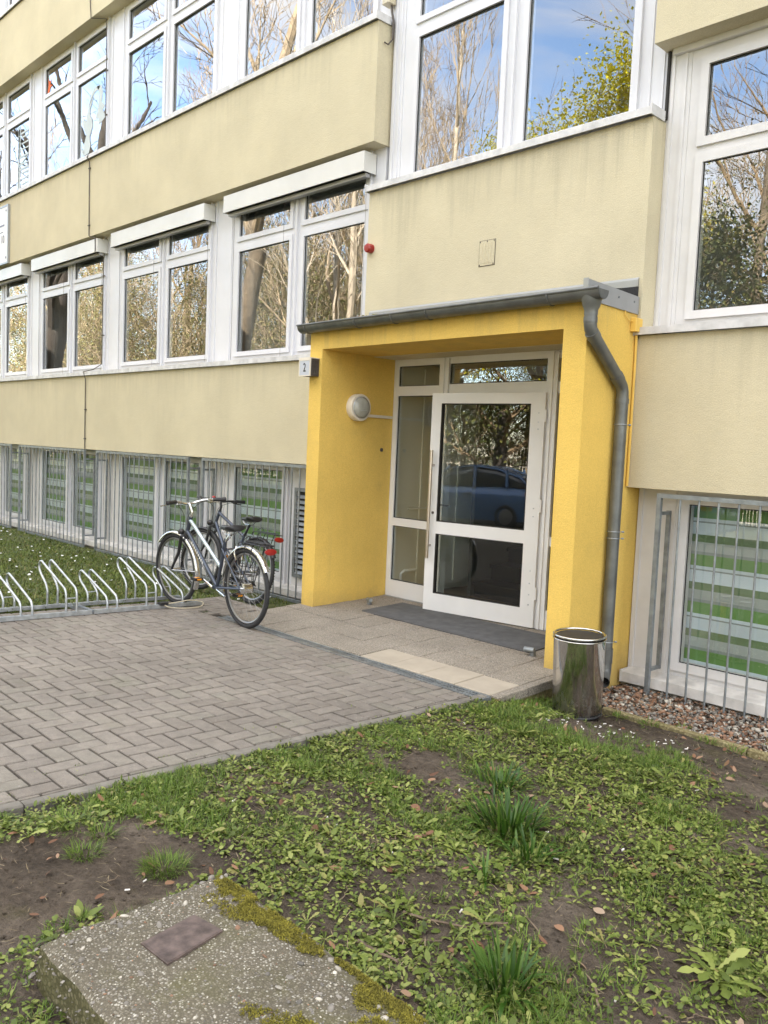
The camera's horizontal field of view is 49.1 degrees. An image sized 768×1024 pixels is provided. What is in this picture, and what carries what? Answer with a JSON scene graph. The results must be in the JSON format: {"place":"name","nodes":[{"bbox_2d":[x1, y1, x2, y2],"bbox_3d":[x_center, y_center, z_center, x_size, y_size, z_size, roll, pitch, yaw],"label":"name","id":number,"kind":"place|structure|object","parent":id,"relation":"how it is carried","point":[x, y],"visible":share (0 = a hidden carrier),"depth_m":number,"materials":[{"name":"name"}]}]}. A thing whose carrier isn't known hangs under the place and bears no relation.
{"place":"outdoors","nodes":[
{"label":"outdoors","id":0,"kind":"place"},
{"bbox_2d":[0,596,467,804],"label":"paving","id":1,"kind":"structure","parent":0,"point":[103,697],"depth_m":5.22,"materials":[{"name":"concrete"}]},
{"bbox_2d":[0,559,91,621],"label":"bike rack","id":2,"kind":"object","parent":1,"relation":"on","point":[76,612],"visible":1,"depth_m":7.28,"materials":[{"name":"metal"}]},
{"bbox_2d":[73,557,201,613],"bbox_3d":[-2.358,0.671,7.967,1.095,0.433,0.612,-2,6,-44],"label":"bike rack","id":3,"kind":"object","parent":1,"relation":"on","point":[107,602],"visible":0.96,"depth_m":7.87,"materials":[{"name":"metal"}]},
{"bbox_2d":[157,600,203,608],"bbox_3d":[-1.909,0.871,7.915,0.436,0.069,0.108,1,5,-24],"label":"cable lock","id":4,"kind":"object","parent":3,"relation":"attached to","point":[163,603],"visible":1,"depth_m":7.88,"materials":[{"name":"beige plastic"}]},
{"bbox_2d":[156,495,276,628],"bbox_3d":[-1.582,0.413,7.651,0.662,1.071,1.951,-1,6,-42],"label":"bicycle","id":5,"kind":"object","parent":1,"relation":"on","point":[221,586],"visible":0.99,"depth_m":7.49,"materials":[{"name":"metal"}]},
{"bbox_2d":[0,693,481,814],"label":"joint sprouts","id":6,"kind":"object","parent":1,"relation":"on","point":[70,796],"visible":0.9,"depth_m":4.20,"materials":[{"name":"green plant"}]},
{"bbox_2d":[0,717,741,1022],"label":"twigs","id":7,"kind":"object","parent":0,"point":[442,922],"visible":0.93,"depth_m":2.75,"materials":[{"name":"brown wood"}]},
{"bbox_2d":[0,527,767,1023],"bbox_3d":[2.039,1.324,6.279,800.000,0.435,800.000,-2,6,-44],"label":"ground","id":8,"kind":"structure","parent":0,"point":[84,885],"depth_m":3.05,"materials":[{"name":"green plant"}]},
{"bbox_2d":[0,530,270,599],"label":"daisies","id":9,"kind":"object","parent":8,"relation":"on","point":[71,569],"visible":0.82,"depth_m":9.80,"materials":[{"name":"white plant"}]},
{"bbox_2d":[0,525,297,613],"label":"lawn grass","id":10,"kind":"structure","parent":8,"relation":"on","point":[66,559],"depth_m":9.92,"materials":[{"name":"green plant"}]},
{"bbox_2d":[180,496,283,604],"bbox_3d":[-1.711,0.393,9.285,0.638,1.087,1.790,9,-2,-43],"label":"bicycle","id":11,"kind":"object","parent":10,"relation":"on","point":[214,537],"visible":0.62,"depth_m":9.26,"materials":[{"name":"metal"}]},
{"bbox_2d":[22,873,428,1023],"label":"concrete block","id":12,"kind":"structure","parent":8,"relation":"on","point":[219,949],"depth_m":2.23,"materials":[{"name":"grey concrete"}]},
{"bbox_2d":[0,694,486,822],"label":"kerb","id":13,"kind":"structure","parent":8,"relation":"on","point":[24,804],"depth_m":4.14,"materials":[{"name":"concrete"}]},
{"bbox_2d":[219,615,490,704],"bbox_3d":[-0.406,1.141,6.570,0.109,0.124,3.075,-2,6,-44],"label":"drain channel","id":14,"kind":"object","parent":8,"relation":"on","point":[426,679],"visible":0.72,"depth_m":6.23,"materials":[{"name":"metal"}]},
{"bbox_2d":[0,0,767,720],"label":"school building","id":15,"kind":"structure","parent":8,"relation":"on","point":[250,184],"depth_m":9.45,"materials":[{"name":"beige paint"}]},
{"bbox_2d":[0,204,9,265],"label":"wall sign","id":16,"kind":"object","parent":15,"relation":"attached to","point":[4,234],"visible":1,"depth_m":15.22,"materials":[{"name":"grey metal"}]},
{"bbox_2d":[0,0,14,13],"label":"window","id":17,"kind":"structure","parent":15,"relation":"in","point":[4,4],"depth_m":15.57,"materials":[{"name":"white plastic"}]},
{"bbox_2d":[0,444,17,527],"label":"window grille","id":18,"kind":"object","parent":15,"relation":"attached to","point":[10,496],"depth_m":15.39,"materials":[{"name":"metal"}]},
{"bbox_2d":[0,443,28,521],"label":"window","id":19,"kind":"structure","parent":15,"relation":"in","point":[15,447],"depth_m":15.98,"materials":[{"name":"white plastic"}]},
{"bbox_2d":[0,262,30,381],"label":"window","id":20,"kind":"structure","parent":15,"relation":"in","point":[15,297],"depth_m":15.58,"materials":[{"name":"white plastic"}]},
{"bbox_2d":[0,74,33,197],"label":"window","id":21,"kind":"structure","parent":15,"relation":"in","point":[16,106],"depth_m":15.34,"materials":[{"name":"white plastic"}]},
{"bbox_2d":[18,445,95,547],"bbox_3d":[-5.554,-0.321,14.142,0.186,1.535,2.660,-2,6,-44],"label":"window grille","id":22,"kind":"object","parent":15,"relation":"attached to","point":[28,489],"depth_m":13.95,"materials":[{"name":"metal"}]},
{"bbox_2d":[39,446,104,539],"bbox_3d":[-5.236,-0.369,14.061,0.122,1.420,2.470,-2,6,-44],"label":"window","id":23,"kind":"structure","parent":15,"relation":"in","point":[90,453],"depth_m":14.00,"materials":[{"name":"white plastic"}]},
{"bbox_2d":[40,237,108,378],"bbox_3d":[-5.123,-3.288,13.840,0.100,2.080,2.550,-2,6,-44],"label":"window","id":24,"kind":"structure","parent":15,"relation":"in","point":[75,284],"depth_m":13.79,"materials":[{"name":"white plastic"}]},
{"bbox_2d":[42,16,112,176],"bbox_3d":[-4.981,-6.531,13.595,0.100,2.050,2.550,-2,6,-44],"label":"window","id":25,"kind":"structure","parent":15,"relation":"in","point":[56,87],"depth_m":13.52,"materials":[{"name":"white plastic"}]},
{"bbox_2d":[83,0,107,448],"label":"lightning conductor","id":26,"kind":"object","parent":15,"relation":"attached to","point":[88,225],"visible":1,"depth_m":12.82,"materials":[{"name":"metal"}]},
{"bbox_2d":[94,450,199,573],"bbox_3d":[-3.428,-0.063,11.957,0.186,1.535,2.660,-2,6,-44],"label":"window grille","id":27,"kind":"object","parent":15,"relation":"attached to","point":[106,492],"depth_m":11.87,"materials":[{"name":"metal"}]},
{"bbox_2d":[117,451,208,558],"bbox_3d":[-3.165,-0.117,11.933,0.122,1.420,2.470,-2,6,-44],"label":"window","id":28,"kind":"structure","parent":15,"relation":"in","point":[194,461],"depth_m":11.94,"materials":[{"name":"white plastic"}]},
{"bbox_2d":[119,202,215,372],"bbox_3d":[-3.052,-3.037,11.712,0.100,2.080,2.550,-2,6,-44],"label":"window","id":29,"kind":"structure","parent":15,"relation":"in","point":[167,262],"depth_m":11.65,"materials":[{"name":"white plastic"}]},
{"bbox_2d":[124,0,221,136],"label":"window","id":30,"kind":"structure","parent":15,"relation":"in","point":[176,15],"depth_m":11.46,"materials":[{"name":"white plastic"}]},
{"bbox_2d":[199,458,305,603],"bbox_3d":[-1.288,0.197,9.757,0.186,1.535,2.860,-2,6,-44],"label":"window grille","id":31,"kind":"object","parent":15,"relation":"attached to","point":[214,471],"depth_m":9.88,"materials":[{"name":"metal"}]},
{"bbox_2d":[228,459,294,583],"bbox_3d":[-1.486,0.087,10.209,0.122,1.420,1.320,-2,6,-44],"label":"window","id":32,"kind":"structure","parent":15,"relation":"in","point":[286,525],"depth_m":10.20,"materials":[{"name":"white plastic"}]},
{"bbox_2d":[231,150,376,364],"bbox_3d":[-0.981,-2.785,9.584,0.100,2.080,2.550,-2,6,-44],"label":"window","id":33,"kind":"structure","parent":15,"relation":"in","point":[302,227],"depth_m":9.58,"materials":[{"name":"white plastic"}]},
{"bbox_2d":[239,0,382,79],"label":"window","id":34,"kind":"structure","parent":15,"relation":"in","point":[307,10],"depth_m":9.43,"materials":[{"name":"white plastic"}]},
{"bbox_2d":[364,243,373,253],"bbox_3d":[-0.151,-2.627,8.365,0.072,0.092,0.090,-2,6,-44],"label":"alarm beacon","id":35,"kind":"object","parent":15,"relation":"attached to","point":[368,248],"visible":1,"depth_m":8.34,"materials":[{"name":"red plastic"}]},
{"bbox_2d":[382,0,395,44],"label":"cable box","id":36,"kind":"object","parent":15,"relation":"attached to","point":[389,4],"visible":1,"depth_m":8.32,"materials":[{"name":"beige plastic"}]},
{"bbox_2d":[301,277,639,689],"bbox_3d":[2.349,-0.187,9.046,5.840,3.515,3.086,-2,6,-44],"label":"entrance porch","id":37,"kind":"object","parent":15,"relation":"attached to","point":[483,493],"visible":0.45,"depth_m":7.99,"materials":[{"name":"yellow paint"}]},
{"bbox_2d":[298,357,319,376],"bbox_3d":[-0.712,-1.375,7.987,0.114,0.175,0.173,-2,6,-44],"label":"house number box","id":38,"kind":"object","parent":37,"relation":"attached to","point":[308,366],"visible":1,"depth_m":7.94,"materials":[{"name":"white plastic"}]},
{"bbox_2d":[346,394,370,420],"bbox_3d":[-0.231,-1.024,8.239,0.266,0.266,0.130,-2,6,-44],"label":"bulkhead lamp","id":39,"kind":"object","parent":37,"relation":"attached to","point":[358,407],"visible":1,"depth_m":8.19,"materials":[{"name":"beige ceramic"}]},
{"bbox_2d":[368,414,392,418],"bbox_3d":[-0.051,-0.964,8.496,0.374,0.027,0.022,-2,6,-44],"label":"cable trunking","id":40,"kind":"object","parent":37,"relation":"attached to","point":[381,416],"visible":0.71,"depth_m":8.50,"materials":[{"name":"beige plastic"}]},
{"bbox_2d":[296,285,630,687],"bbox_3d":[0.470,-0.245,7.129,0.640,2.853,3.262,-2,6,-44],"label":"rain gutter","id":41,"kind":"object","parent":37,"relation":"attached to","point":[590,298],"visible":0.9,"depth_m":6.20,"materials":[{"name":"metal"}]},
{"bbox_2d":[423,393,547,627],"bbox_3d":[0.920,-0.051,7.688,1.181,2.055,0.190,5,5,33],"label":"entrance door","id":42,"kind":"structure","parent":37,"relation":"in","point":[523,614],"depth_m":7.58,"materials":[{"name":"white plastic"}]},
{"bbox_2d":[400,0,649,175],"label":"window","id":43,"kind":"structure","parent":15,"relation":"in","point":[519,15],"depth_m":7.40,"materials":[{"name":"white plastic"}]},
{"bbox_2d":[625,310,642,485],"bbox_3d":[1.825,-0.839,6.285,0.200,1.295,0.050,-2,6,-44],"label":"junction box","id":44,"kind":"object","parent":15,"relation":"attached to","point":[636,323],"visible":1,"depth_m":6.33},
{"bbox_2d":[643,493,767,722],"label":"window grille","id":45,"kind":"object","parent":15,"relation":"attached to","point":[649,668],"depth_m":6.10,"materials":[{"name":"metal"}]},
{"bbox_2d":[665,491,767,696],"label":"window","id":46,"kind":"structure","parent":15,"relation":"in","point":[748,521],"depth_m":6.19,"materials":[{"name":"white paint"}]},
{"bbox_2d":[675,27,767,323],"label":"window","id":47,"kind":"structure","parent":15,"relation":"in","point":[704,149],"depth_m":6.13,"materials":[{"name":"white paint"}]},
{"bbox_2d":[0,694,767,1023],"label":"grass","id":48,"kind":"structure","parent":8,"relation":"on","point":[514,712],"depth_m":3.46,"materials":[{"name":"green plant"}]},
{"bbox_2d":[0,697,767,1023],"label":"weeds","id":49,"kind":"object","parent":8,"relation":"on","point":[722,953],"visible":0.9,"depth_m":3.23,"materials":[{"name":"green plant"}]},
{"bbox_2d":[0,684,767,1023],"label":"dead leaves","id":50,"kind":"object","parent":8,"relation":"on","point":[556,926],"visible":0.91,"depth_m":3.40,"materials":[{"name":"brown plant"}]},
{"bbox_2d":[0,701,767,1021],"bbox_3d":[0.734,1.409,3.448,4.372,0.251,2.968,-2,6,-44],"label":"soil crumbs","id":51,"kind":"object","parent":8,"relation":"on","point":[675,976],"visible":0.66,"depth_m":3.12,"materials":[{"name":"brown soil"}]},
{"bbox_2d":[125,712,698,1001],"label":"litter","id":52,"kind":"object","parent":8,"relation":"on","point":[546,831],"visible":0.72,"depth_m":4.76,"materials":[{"name":"white paper"}]},
{"bbox_2d":[462,847,512,890],"bbox_3d":[0.357,1.310,3.079,0.157,0.088,0.230,1,5,-18],"label":"daffodil clump","id":53,"kind":"object","parent":8,"relation":"on","point":[485,870],"visible":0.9,"depth_m":3.11,"materials":[{"name":"green plant"}]},
{"bbox_2d":[456,757,538,799],"bbox_3d":[0.552,1.258,3.973,0.402,0.147,0.380,-2,6,-44],"label":"daffodil clump","id":54,"kind":"object","parent":8,"relation":"on","point":[494,773],"visible":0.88,"depth_m":4.01,"materials":[{"name":"green plant"}]},
{"bbox_2d":[451,926,552,1023],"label":"daffodil clump","id":55,"kind":"object","parent":8,"relation":"on","point":[512,967],"visible":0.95,"depth_m":2.46,"materials":[{"name":"green plant"}]},
{"bbox_2d":[454,784,563,851],"bbox_3d":[0.514,1.271,3.521,0.467,0.194,0.472,-2,6,-44],"label":"daffodil clump","id":56,"kind":"object","parent":8,"relation":"on","point":[506,814],"visible":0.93,"depth_m":3.52,"materials":[{"name":"green plant"}]},
{"bbox_2d":[491,688,551,703],"bbox_3d":[0.302,1.314,7.240,1.816,0.618,3.109,-2,6,-44],"label":"stoop","id":57,"kind":"object","parent":8,"relation":"on","point":[547,693],"visible":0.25,"depth_m":5.83,"materials":[{"name":"concrete"}]},
{"bbox_2d":[230,595,552,702],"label":"entrance slabs","id":58,"kind":"structure","parent":57,"relation":"on","point":[491,670],"depth_m":6.72,"materials":[{"name":"grey concrete"}]},
{"bbox_2d":[366,597,372,603],"bbox_3d":[-0.141,0.878,8.283,0.059,0.066,0.087,0,5,-27],"label":"door stop","id":59,"kind":"object","parent":58,"relation":"on","point":[369,600],"depth_m":8.26,"materials":[{"name":"metal"}]},
{"bbox_2d":[362,602,545,652],"bbox_3d":[0.662,1.003,7.464,0.554,0.036,1.940,-2,6,-44],"label":"door mat","id":60,"kind":"object","parent":58,"relation":"on","point":[489,632],"depth_m":7.39,"materials":[{"name":"grey rubber"}]},
{"bbox_2d":[523,646,535,655],"bbox_3d":[1.130,1.079,6.517,0.096,0.066,0.059,5,5,31],"label":"door stop","id":61,"kind":"object","parent":58,"relation":"on","point":[531,651],"depth_m":6.49,"materials":[{"name":"metal"}]},
{"bbox_2d":[492,823,571,869],"bbox_3d":[0.567,1.310,3.264,0.302,0.143,0.292,5,5,34],"label":"daffodil clump","id":62,"kind":"object","parent":8,"relation":"on","point":[526,854],"visible":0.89,"depth_m":3.28,"materials":[{"name":"green plant"}]},
{"bbox_2d":[552,627,606,720],"bbox_3d":[1.288,1.070,5.582,0.359,0.553,0.351,-2,6,-44],"label":"waste bin","id":63,"kind":"object","parent":8,"relation":"on","point":[578,668],"visible":0.96,"depth_m":5.45,"materials":[{"name":"silver metal"}]},
{"bbox_2d":[508,698,767,755],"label":"grass tufts","id":64,"kind":"object","parent":8,"relation":"on","point":[641,720],"visible":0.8,"depth_m":5.47,"materials":[{"name":"green plant"}]},
{"bbox_2d":[602,707,767,761],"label":"curb","id":65,"kind":"object","parent":8,"relation":"on","point":[756,754],"visible":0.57,"depth_m":5.33,"materials":[{"name":"concrete"}]},
{"bbox_2d":[673,947,767,999],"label":"dandelion plant","id":66,"kind":"object","parent":8,"relation":"on","point":[741,954],"visible":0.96,"depth_m":2.54,"materials":[{"name":"green plant"}]},
{"bbox_2d":[602,684,767,751],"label":"gravel","id":67,"kind":"structure","parent":0,"point":[647,704],"depth_m":5.81,"materials":[{"name":"grey gravel"}]}
]}

